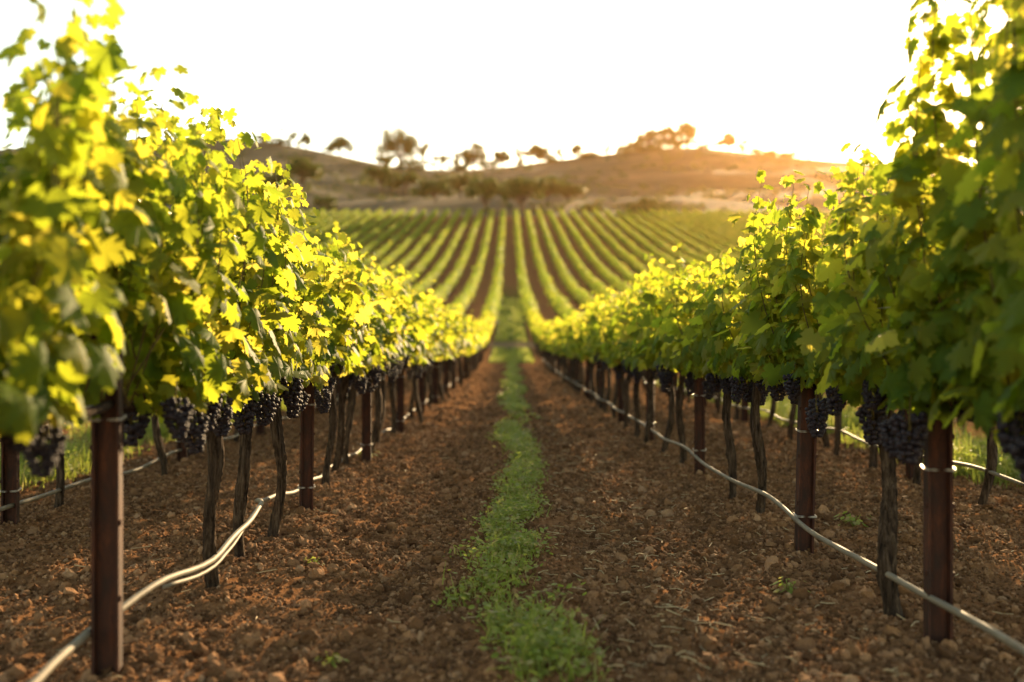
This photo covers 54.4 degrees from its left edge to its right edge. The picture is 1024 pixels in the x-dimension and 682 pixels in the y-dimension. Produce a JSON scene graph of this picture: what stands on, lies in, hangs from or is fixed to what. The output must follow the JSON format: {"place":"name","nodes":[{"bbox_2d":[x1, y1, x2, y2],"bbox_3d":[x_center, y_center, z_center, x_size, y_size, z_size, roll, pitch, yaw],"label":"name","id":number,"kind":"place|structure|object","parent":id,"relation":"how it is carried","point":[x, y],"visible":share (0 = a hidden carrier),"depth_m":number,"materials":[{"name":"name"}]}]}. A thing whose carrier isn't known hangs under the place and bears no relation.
{"place":"outdoors","nodes":[
{"label":"outdoors","id":0,"kind":"place"},
{"bbox_2d":[0,0,1019,169],"label":"sky","id":1,"kind":"structure","parent":0,"point":[782,75],"materials":[{"name":"white"}]},
{"bbox_2d":[0,216,1023,681],"bbox_3d":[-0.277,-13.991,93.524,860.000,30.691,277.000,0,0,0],"label":"ground","id":2,"kind":"structure","parent":0,"point":[510,284],"depth_m":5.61,"materials":[{"name":"soil"}]},
{"bbox_2d":[0,441,21,523],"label":"steel post","id":3,"kind":"object","parent":2,"relation":"on","point":[11,488],"visible":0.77,"depth_m":6.08,"materials":[{"name":"metal"}]},
{"bbox_2d":[49,421,64,507],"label":"grapevine","id":4,"kind":"object","parent":2,"relation":"on","point":[60,483],"visible":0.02,"depth_m":6.77,"materials":[{"name":"brown plant"}]},
{"bbox_2d":[87,282,126,675],"bbox_3d":[-1.340,0.607,3.295,0.108,1.600,0.088,0,0,-10],"label":"steel post","id":5,"kind":"object","parent":2,"relation":"on","point":[106,523],"visible":0.81,"depth_m":3.29,"materials":[{"name":"metal"}]},
{"bbox_2d":[0,0,237,477],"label":"grapevine","id":6,"kind":"object","parent":2,"relation":"on","point":[60,300],"visible":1,"depth_m":2.62,"materials":[{"name":"green plant"}]},
{"bbox_2d":[151,413,168,474],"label":"grapevine","id":7,"kind":"object","parent":2,"relation":"on","point":[159,444],"depth_m":8.46,"materials":[{"name":"brown plant"}]},
{"bbox_2d":[0,378,361,494],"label":"weeds","id":8,"kind":"object","parent":2,"relation":"on","point":[74,455],"visible":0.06,"depth_m":8.72,"materials":[{"name":"green plant"}]},
{"bbox_2d":[78,64,296,587],"bbox_3d":[-1.317,0.034,4.014,0.790,2.295,1.844,0,0,0],"label":"grapevine","id":9,"kind":"object","parent":2,"relation":"on","point":[205,371],"visible":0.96,"depth_m":3.80,"materials":[{"name":"green plant"}]},
{"bbox_2d":[0,382,386,511],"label":"drip hose","id":10,"kind":"object","parent":2,"relation":"on","point":[27,500],"visible":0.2,"depth_m":7.08,"materials":[{"name":"plastic"}]},
{"bbox_2d":[170,161,313,557],"bbox_3d":[-1.338,0.103,5.069,0.707,2.152,1.032,0,0,0],"label":"grapevine","id":11,"kind":"object","parent":2,"relation":"on","point":[279,363],"visible":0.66,"depth_m":5.04,"materials":[{"name":"green plant"}]},
{"bbox_2d":[29,378,457,681],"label":"drip hose","id":12,"kind":"object","parent":2,"relation":"on","point":[49,667],"visible":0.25,"depth_m":3.94,"materials":[{"name":"plastic"}]},
{"bbox_2d":[42,210,482,429],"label":"vine row","id":13,"kind":"object","parent":2,"relation":"on","point":[452,280],"visible":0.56,"depth_m":125.50,"materials":[{"name":"green plant"}]},
{"bbox_2d":[257,179,347,536],"bbox_3d":[-1.353,0.101,5.904,0.777,2.174,1.421,0,0,0],"label":"grapevine","id":14,"kind":"object","parent":2,"relation":"on","point":[314,326],"visible":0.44,"depth_m":5.72,"materials":[{"name":"green plant"}]},
{"bbox_2d":[298,338,315,509],"bbox_3d":[-1.344,0.615,6.526,0.108,1.600,0.088,1,0,-16],"label":"steel post","id":15,"kind":"object","parent":2,"relation":"on","point":[306,470],"visible":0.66,"depth_m":6.52,"materials":[{"name":"metal"}]},
{"bbox_2d":[300,209,348,233],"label":"vine row","id":16,"kind":"object","parent":2,"relation":"on","point":[323,223],"visible":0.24,"depth_m":203.26,"materials":[{"name":"green plant"}]},
{"bbox_2d":[288,221,376,485],"bbox_3d":[-1.365,0.109,7.151,0.786,2.077,1.652,0,0,0],"label":"grapevine","id":17,"kind":"object","parent":2,"relation":"on","point":[349,288],"visible":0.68,"depth_m":7.01,"materials":[{"name":"green plant"}]},
{"bbox_2d":[309,209,359,237],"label":"vine row","id":18,"kind":"object","parent":2,"relation":"on","point":[324,229],"visible":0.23,"depth_m":198.32,"materials":[{"name":"green plant"}]},
{"bbox_2d":[313,209,369,247],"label":"vine row","id":19,"kind":"object","parent":2,"relation":"on","point":[345,225],"visible":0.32,"depth_m":196.38,"materials":[{"name":"green plant"}]},
{"bbox_2d":[316,208,382,252],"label":"vine row","id":20,"kind":"object","parent":2,"relation":"on","point":[360,223],"visible":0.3,"depth_m":196.60,"materials":[{"name":"green plant"}]},
{"bbox_2d":[314,243,388,471],"bbox_3d":[-1.375,0.180,8.165,0.676,1.945,1.110,0,0,0],"label":"grapevine","id":21,"kind":"object","parent":2,"relation":"on","point":[346,381],"visible":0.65,"depth_m":8.21,"materials":[{"name":"green plant"}]},
{"bbox_2d":[323,210,392,255],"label":"vine row","id":22,"kind":"object","parent":2,"relation":"on","point":[365,229],"visible":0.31,"depth_m":189.64,"materials":[{"name":"green plant"}]},
{"bbox_2d":[361,327,372,460],"bbox_3d":[-1.358,0.625,9.295,0.108,1.600,0.088,0,0,-6],"label":"steel post","id":23,"kind":"object","parent":2,"relation":"on","point":[366,433],"visible":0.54,"depth_m":9.29,"materials":[{"name":"metal"}]},
{"bbox_2d":[332,209,403,259],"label":"vine row","id":24,"kind":"object","parent":2,"relation":"on","point":[392,220],"visible":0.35,"depth_m":184.27,"materials":[{"name":"green plant"}]},
{"bbox_2d":[342,261,409,463],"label":"grapevine","id":25,"kind":"object","parent":2,"relation":"on","point":[390,326],"visible":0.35,"depth_m":8.87,"materials":[{"name":"green plant"}]},
{"bbox_2d":[344,208,415,266],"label":"vine row","id":26,"kind":"object","parent":2,"relation":"on","point":[383,236],"visible":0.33,"depth_m":177.01,"materials":[{"name":"green plant"}]},
{"bbox_2d":[346,251,415,452],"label":"grapevine","id":27,"kind":"object","parent":2,"relation":"on","point":[387,304],"visible":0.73,"depth_m":9.80,"materials":[{"name":"green plant"}]},
{"bbox_2d":[361,209,426,269],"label":"vine row","id":28,"kind":"object","parent":2,"relation":"on","point":[391,243],"visible":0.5,"depth_m":168.74,"materials":[{"name":"green plant"}]},
{"bbox_2d":[368,269,425,442],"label":"grapevine","id":29,"kind":"object","parent":2,"relation":"on","point":[385,272],"visible":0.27,"depth_m":10.80,"materials":[{"name":"green plant"}]},
{"bbox_2d":[396,364,404,432],"bbox_3d":[-1.366,0.637,12.195,0.108,1.600,0.088,0,0,-9],"label":"steel post","id":30,"kind":"object","parent":2,"relation":"on","point":[400,392],"visible":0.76,"depth_m":12.19,"materials":[{"name":"metal"}]},
{"bbox_2d":[367,209,437,280],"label":"vine row","id":31,"kind":"object","parent":2,"relation":"on","point":[408,241],"visible":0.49,"depth_m":161.13,"materials":[{"name":"green plant"}]},
{"bbox_2d":[382,264,435,433],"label":"grapevine","id":32,"kind":"object","parent":2,"relation":"on","point":[411,335],"visible":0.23,"depth_m":11.70,"materials":[{"name":"green plant"}]},
{"bbox_2d":[396,291,429,428],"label":"grapevine","id":33,"kind":"object","parent":2,"relation":"on","point":[421,335],"visible":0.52,"depth_m":12.33,"materials":[{"name":"green plant"}]},
{"bbox_2d":[380,209,449,285],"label":"vine row","id":34,"kind":"object","parent":2,"relation":"on","point":[422,243],"visible":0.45,"depth_m":157.65,"materials":[{"name":"green plant"}]},
{"bbox_2d":[386,209,461,297],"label":"vine row","id":35,"kind":"object","parent":2,"relation":"on","point":[422,266],"visible":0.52,"depth_m":147.09,"materials":[{"name":"green plant"}]},
{"bbox_2d":[411,304,438,422],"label":"grapevine","id":36,"kind":"object","parent":2,"relation":"on","point":[415,386],"visible":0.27,"depth_m":13.62,"materials":[{"name":"green plant"}]},
{"bbox_2d":[401,287,448,418],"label":"grapevine","id":37,"kind":"object","parent":2,"relation":"on","point":[425,367],"visible":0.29,"depth_m":14.79,"materials":[{"name":"green plant"}]},
{"bbox_2d":[419,303,452,401],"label":"grapevine","id":38,"kind":"object","parent":2,"relation":"on","point":[444,333],"visible":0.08,"depth_m":16.40,"materials":[{"name":"green plant"}]},
{"bbox_2d":[406,208,472,300],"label":"vine row","id":39,"kind":"object","parent":2,"relation":"on","point":[436,271],"visible":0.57,"depth_m":133.66,"materials":[{"name":"green plant"}]},
{"bbox_2d":[422,296,456,404],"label":"grapevine","id":40,"kind":"object","parent":2,"relation":"on","point":[453,322],"visible":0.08,"depth_m":17.27,"materials":[{"name":"green plant"}]},
{"bbox_2d":[431,310,454,403],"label":"grapevine","id":41,"kind":"object","parent":2,"relation":"on","point":[449,338],"visible":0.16,"depth_m":17.62,"materials":[{"name":"green plant"}]},
{"bbox_2d":[395,209,494,382],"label":"vine row","id":42,"kind":"object","parent":2,"relation":"on","point":[464,297],"visible":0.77,"depth_m":116.32,"materials":[{"name":"green plant"}]},
{"bbox_2d":[431,295,466,396],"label":"grapevine","id":43,"kind":"object","parent":2,"relation":"on","point":[459,332],"visible":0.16,"depth_m":20.08,"materials":[{"name":"green plant"}]},
{"bbox_2d":[480,209,506,323],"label":"vine row","id":44,"kind":"object","parent":2,"relation":"on","point":[494,297],"visible":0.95,"depth_m":113.92,"materials":[{"name":"green plant"}]},
{"bbox_2d":[488,298,533,362],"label":"grass","id":45,"kind":"structure","parent":2,"relation":"on","point":[499,357],"depth_m":65.16,"materials":[{"name":"green plant"}]},
{"bbox_2d":[2,433,1023,681],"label":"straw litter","id":46,"kind":"object","parent":2,"relation":"on","point":[690,653],"visible":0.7,"depth_m":4.32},
{"bbox_2d":[430,360,619,681],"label":"grass","id":47,"kind":"structure","parent":2,"relation":"on","point":[531,637],"depth_m":4.42,"materials":[{"name":"green plant"}]},
{"bbox_2d":[513,209,541,333],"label":"vine row","id":48,"kind":"object","parent":2,"relation":"on","point":[528,303],"visible":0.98,"depth_m":111.90,"materials":[{"name":"green plant"}]},
{"bbox_2d":[565,307,583,393],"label":"grapevine","id":49,"kind":"object","parent":2,"relation":"on","point":[570,338],"visible":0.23,"depth_m":21.31,"materials":[{"name":"green plant"}]},
{"bbox_2d":[525,210,631,382],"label":"vine row","id":50,"kind":"object","parent":2,"relation":"on","point":[557,301],"visible":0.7,"depth_m":105.82,"materials":[{"name":"green plant"}]},
{"bbox_2d":[569,312,595,399],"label":"grapevine","id":51,"kind":"object","parent":2,"relation":"on","point":[575,334],"visible":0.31,"depth_m":19.13,"materials":[{"name":"green plant"}]},
{"bbox_2d":[575,307,594,402],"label":"grapevine","id":52,"kind":"object","parent":2,"relation":"on","point":[585,333],"visible":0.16,"depth_m":18.50,"materials":[{"name":"green plant"}]},
{"bbox_2d":[546,210,628,303],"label":"vine row","id":53,"kind":"object","parent":2,"relation":"on","point":[589,279],"visible":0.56,"depth_m":128.58,"materials":[{"name":"green plant"}]},
{"bbox_2d":[558,209,640,297],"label":"vine row","id":54,"kind":"object","parent":2,"relation":"on","point":[590,256],"visible":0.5,"depth_m":138.78,"materials":[{"name":"green plant"}]},
{"bbox_2d":[582,296,618,408],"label":"grapevine","id":55,"kind":"object","parent":2,"relation":"on","point":[591,346],"visible":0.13,"depth_m":16.51,"materials":[{"name":"green plant"}]},
{"bbox_2d":[584,286,618,412],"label":"grapevine","id":56,"kind":"object","parent":2,"relation":"on","point":[591,332],"visible":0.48,"depth_m":15.62,"materials":[{"name":"green plant"}]},
{"bbox_2d":[594,289,628,417],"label":"grapevine","id":57,"kind":"object","parent":2,"relation":"on","point":[614,401],"visible":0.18,"depth_m":14.56,"materials":[{"name":"green plant"}]},
{"bbox_2d":[593,294,630,423],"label":"grapevine","id":58,"kind":"object","parent":2,"relation":"on","point":[610,361],"visible":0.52,"depth_m":13.37,"materials":[{"name":"green plant"}]},
{"bbox_2d":[568,209,658,293],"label":"vine row","id":59,"kind":"object","parent":2,"relation":"on","point":[627,274],"visible":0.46,"depth_m":149.60,"materials":[{"name":"green plant"}]},
{"bbox_2d":[601,292,637,428],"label":"grapevine","id":60,"kind":"object","parent":2,"relation":"on","point":[613,321],"visible":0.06,"depth_m":12.64,"materials":[{"name":"green plant"}]},
{"bbox_2d":[581,209,666,281],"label":"vine row","id":61,"kind":"object","parent":2,"relation":"on","point":[631,260],"visible":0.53,"depth_m":156.28,"materials":[{"name":"green plant"}]},
{"bbox_2d":[615,285,659,444],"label":"grapevine","id":62,"kind":"object","parent":2,"relation":"on","point":[634,357],"visible":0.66,"depth_m":10.68,"materials":[{"name":"green plant"}]},
{"bbox_2d":[614,268,663,437],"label":"grapevine","id":63,"kind":"object","parent":2,"relation":"on","point":[633,321],"visible":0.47,"depth_m":11.62,"materials":[{"name":"green plant"}]},
{"bbox_2d":[603,209,715,283],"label":"vine row","id":64,"kind":"object","parent":2,"relation":"on","point":[645,245],"visible":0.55,"depth_m":163.74,"materials":[{"name":"green plant"}]},
{"bbox_2d":[632,243,704,451],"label":"grapevine","id":65,"kind":"object","parent":2,"relation":"on","point":[649,299],"visible":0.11,"depth_m":9.75,"materials":[{"name":"green plant"}]},
{"bbox_2d":[592,208,744,295],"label":"vine row","id":66,"kind":"object","parent":2,"relation":"on","point":[629,244],"visible":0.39,"depth_m":161.92,"materials":[{"name":"green plant"}]},
{"bbox_2d":[615,210,738,282],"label":"vine row","id":67,"kind":"object","parent":2,"relation":"on","point":[639,229],"visible":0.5,"depth_m":168.17,"materials":[{"name":"green plant"}]},
{"bbox_2d":[650,259,720,462],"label":"grapevine","id":68,"kind":"object","parent":2,"relation":"on","point":[665,377],"visible":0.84,"depth_m":8.66,"materials":[{"name":"green plant"}]},
{"bbox_2d":[625,209,748,280],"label":"vine row","id":69,"kind":"object","parent":2,"relation":"on","point":[666,238],"visible":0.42,"depth_m":170.74,"materials":[{"name":"green plant"}]},
{"bbox_2d":[636,209,749,274],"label":"vine row","id":70,"kind":"object","parent":2,"relation":"on","point":[682,238],"visible":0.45,"depth_m":172.64,"materials":[{"name":"green plant"}]},
{"bbox_2d":[648,209,743,262],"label":"vine row","id":71,"kind":"object","parent":2,"relation":"on","point":[704,242],"visible":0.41,"depth_m":174.53,"materials":[{"name":"green plant"}]},
{"bbox_2d":[693,375,705,473],"bbox_3d":[1.546,0.587,8.204,0.108,1.600,0.088,0,0,10],"label":"steel post","id":72,"kind":"object","parent":2,"relation":"on","point":[699,411],"visible":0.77,"depth_m":8.20,"materials":[{"name":"metal"}]},
{"bbox_2d":[657,209,744,257],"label":"vine row","id":73,"kind":"object","parent":2,"relation":"on","point":[692,228],"visible":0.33,"depth_m":180.91,"materials":[{"name":"green plant"}]},
{"bbox_2d":[660,247,751,498],"bbox_3d":[1.522,0.243,7.270,0.745,1.890,1.548,0,0,0],"label":"grapevine","id":74,"kind":"object","parent":2,"relation":"on","point":[699,329],"visible":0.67,"depth_m":7.05,"materials":[{"name":"green plant"}]},
{"bbox_2d":[671,209,742,248],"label":"vine row","id":75,"kind":"object","parent":2,"relation":"on","point":[729,239],"visible":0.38,"depth_m":187.79,"materials":[{"name":"green plant"}]},
{"bbox_2d":[692,209,753,238],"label":"vine row","id":76,"kind":"object","parent":2,"relation":"on","point":[720,222],"visible":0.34,"depth_m":199.50,"materials":[{"name":"green plant"}]},
{"bbox_2d":[681,209,816,267],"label":"vine row","id":77,"kind":"object","parent":2,"relation":"on","point":[718,227],"visible":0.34,"depth_m":195.38,"materials":[{"name":"green plant"}]},
{"bbox_2d":[535,209,964,425],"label":"vine row","id":78,"kind":"object","parent":2,"relation":"on","point":[579,294],"visible":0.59,"depth_m":118.17,"materials":[{"name":"green plant"}]},
{"bbox_2d":[703,170,839,513],"bbox_3d":[1.541,0.109,5.834,0.746,2.108,1.790,0,0,0],"label":"grapevine","id":79,"kind":"object","parent":2,"relation":"on","point":[759,324],"visible":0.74,"depth_m":5.54,"materials":[{"name":"green plant"}]},
{"bbox_2d":[543,359,1023,655],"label":"drip hose","id":80,"kind":"object","parent":2,"relation":"on","point":[996,633],"visible":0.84,"depth_m":4.18,"materials":[{"name":"plastic"}]},
{"bbox_2d":[793,307,817,553],"bbox_3d":[1.567,0.619,5.303,0.108,1.600,0.088,1,0,2],"label":"steel post","id":81,"kind":"object","parent":2,"relation":"on","point":[805,502],"visible":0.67,"depth_m":5.30,"materials":[{"name":"metal"}]},
{"bbox_2d":[642,378,1023,486],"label":"drip hose","id":82,"kind":"object","parent":2,"relation":"on","point":[1012,480],"visible":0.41,"depth_m":7.26,"materials":[{"name":"plastic"}]},
{"bbox_2d":[833,412,841,454],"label":"grapevine","id":83,"kind":"object","parent":2,"relation":"on","point":[837,423],"visible":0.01,"depth_m":9.71,"materials":[{"name":"brown plant"}]},
{"bbox_2d":[656,379,1021,488],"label":"weeds","id":84,"kind":"object","parent":2,"relation":"on","point":[968,451],"visible":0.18,"depth_m":8.98,"materials":[{"name":"green plant"}]},
{"bbox_2d":[763,83,1003,620],"bbox_3d":[1.602,0.114,4.236,0.803,2.115,2.418,0,0,0],"label":"grapevine","id":85,"kind":"object","parent":2,"relation":"on","point":[848,301],"visible":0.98,"depth_m":4.00,"materials":[{"name":"green plant"}]},
{"bbox_2d":[920,300,956,643],"bbox_3d":[1.559,0.606,3.644,0.108,1.600,0.088,0,0,8],"label":"steel post","id":86,"kind":"object","parent":2,"relation":"on","point":[938,507],"visible":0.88,"depth_m":3.64,"materials":[{"name":"metal"}]},
{"bbox_2d":[865,0,1023,483],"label":"grapevine","id":87,"kind":"object","parent":2,"relation":"on","point":[995,111],"visible":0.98,"depth_m":3.10,"materials":[{"name":"green plant"}]},
{"bbox_2d":[977,427,997,504],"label":"grapevine","id":88,"kind":"object","parent":2,"relation":"on","point":[992,462],"visible":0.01,"depth_m":6.77,"materials":[{"name":"brown plant"}]},
{"bbox_2d":[0,138,1023,215],"bbox_3d":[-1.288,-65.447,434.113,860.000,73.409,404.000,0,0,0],"label":"hills","id":89,"kind":"structure","parent":0,"point":[654,178],"depth_m":380.71,"materials":[{"name":"brown soil"}]},
{"bbox_2d":[283,156,324,188],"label":"tree","id":90,"kind":"object","parent":89,"relation":"on","point":[301,165],"visible":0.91,"depth_m":319.42,"materials":[{"name":"green plant"}]},
{"bbox_2d":[313,195,336,209],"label":"bush","id":91,"kind":"object","parent":89,"relation":"on","point":[328,201],"visible":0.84,"depth_m":255.31,"materials":[{"name":"green plant"}]},
{"bbox_2d":[322,134,355,155],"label":"tree","id":92,"kind":"object","parent":89,"relation":"on","point":[339,142],"visible":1,"depth_m":495.29,"materials":[{"name":"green plant"}]},
{"bbox_2d":[364,166,400,191],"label":"tree","id":93,"kind":"object","parent":89,"relation":"on","point":[382,174],"visible":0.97,"depth_m":343.57,"materials":[{"name":"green plant"}]},
{"bbox_2d":[372,125,418,167],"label":"tree","id":94,"kind":"object","parent":89,"relation":"on","point":[392,142],"visible":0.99,"depth_m":494.18,"materials":[{"name":"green plant"}]},
{"bbox_2d":[382,170,424,195],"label":"tree","id":95,"kind":"object","parent":89,"relation":"on","point":[410,177],"visible":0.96,"depth_m":338.15,"materials":[{"name":"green plant"}]},
{"bbox_2d":[406,176,453,202],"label":"tree","id":96,"kind":"object","parent":89,"relation":"on","point":[431,186],"visible":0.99,"depth_m":295.22,"materials":[{"name":"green plant"}]},
{"bbox_2d":[1,142,886,212],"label":"scrub","id":97,"kind":"object","parent":89,"relation":"on","point":[566,176],"visible":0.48,"depth_m":351.52,"materials":[{"name":"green plant"}]},
{"bbox_2d":[446,173,473,197],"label":"tree","id":98,"kind":"object","parent":89,"relation":"on","point":[460,181],"visible":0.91,"depth_m":313.33,"materials":[{"name":"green plant"}]},
{"bbox_2d":[458,141,487,169],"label":"tree","id":99,"kind":"object","parent":89,"relation":"on","point":[467,154],"visible":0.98,"depth_m":495.52,"materials":[{"name":"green plant"}]},
{"bbox_2d":[463,175,506,211],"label":"tree","id":100,"kind":"object","parent":89,"relation":"on","point":[488,188],"visible":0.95,"depth_m":244.70,"materials":[{"name":"green plant"}]},
{"bbox_2d":[498,176,548,212],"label":"tree","id":101,"kind":"object","parent":89,"relation":"on","point":[519,189],"visible":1,"depth_m":239.66,"materials":[{"name":"green plant"}]},
{"bbox_2d":[535,176,565,201],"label":"tree","id":102,"kind":"object","parent":89,"relation":"on","point":[556,188],"visible":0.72,"depth_m":271.64,"materials":[{"name":"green plant"}]},
{"bbox_2d":[550,179,587,200],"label":"tree","id":103,"kind":"object","parent":89,"relation":"on","point":[571,190],"visible":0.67,"depth_m":279.76,"materials":[{"name":"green plant"}]},
{"bbox_2d":[621,196,672,214],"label":"bush","id":104,"kind":"object","parent":89,"relation":"on","point":[644,203],"visible":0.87,"depth_m":238.57,"materials":[{"name":"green plant"}]},
{"bbox_2d":[635,127,663,149],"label":"tree","id":105,"kind":"object","parent":89,"relation":"on","point":[650,135],"visible":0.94,"depth_m":496.21,"materials":[{"name":"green plant"}]},
{"bbox_2d":[674,121,699,147],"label":"tree","id":106,"kind":"object","parent":89,"relation":"on","point":[688,129],"visible":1,"depth_m":495.05,"materials":[{"name":"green plant"}]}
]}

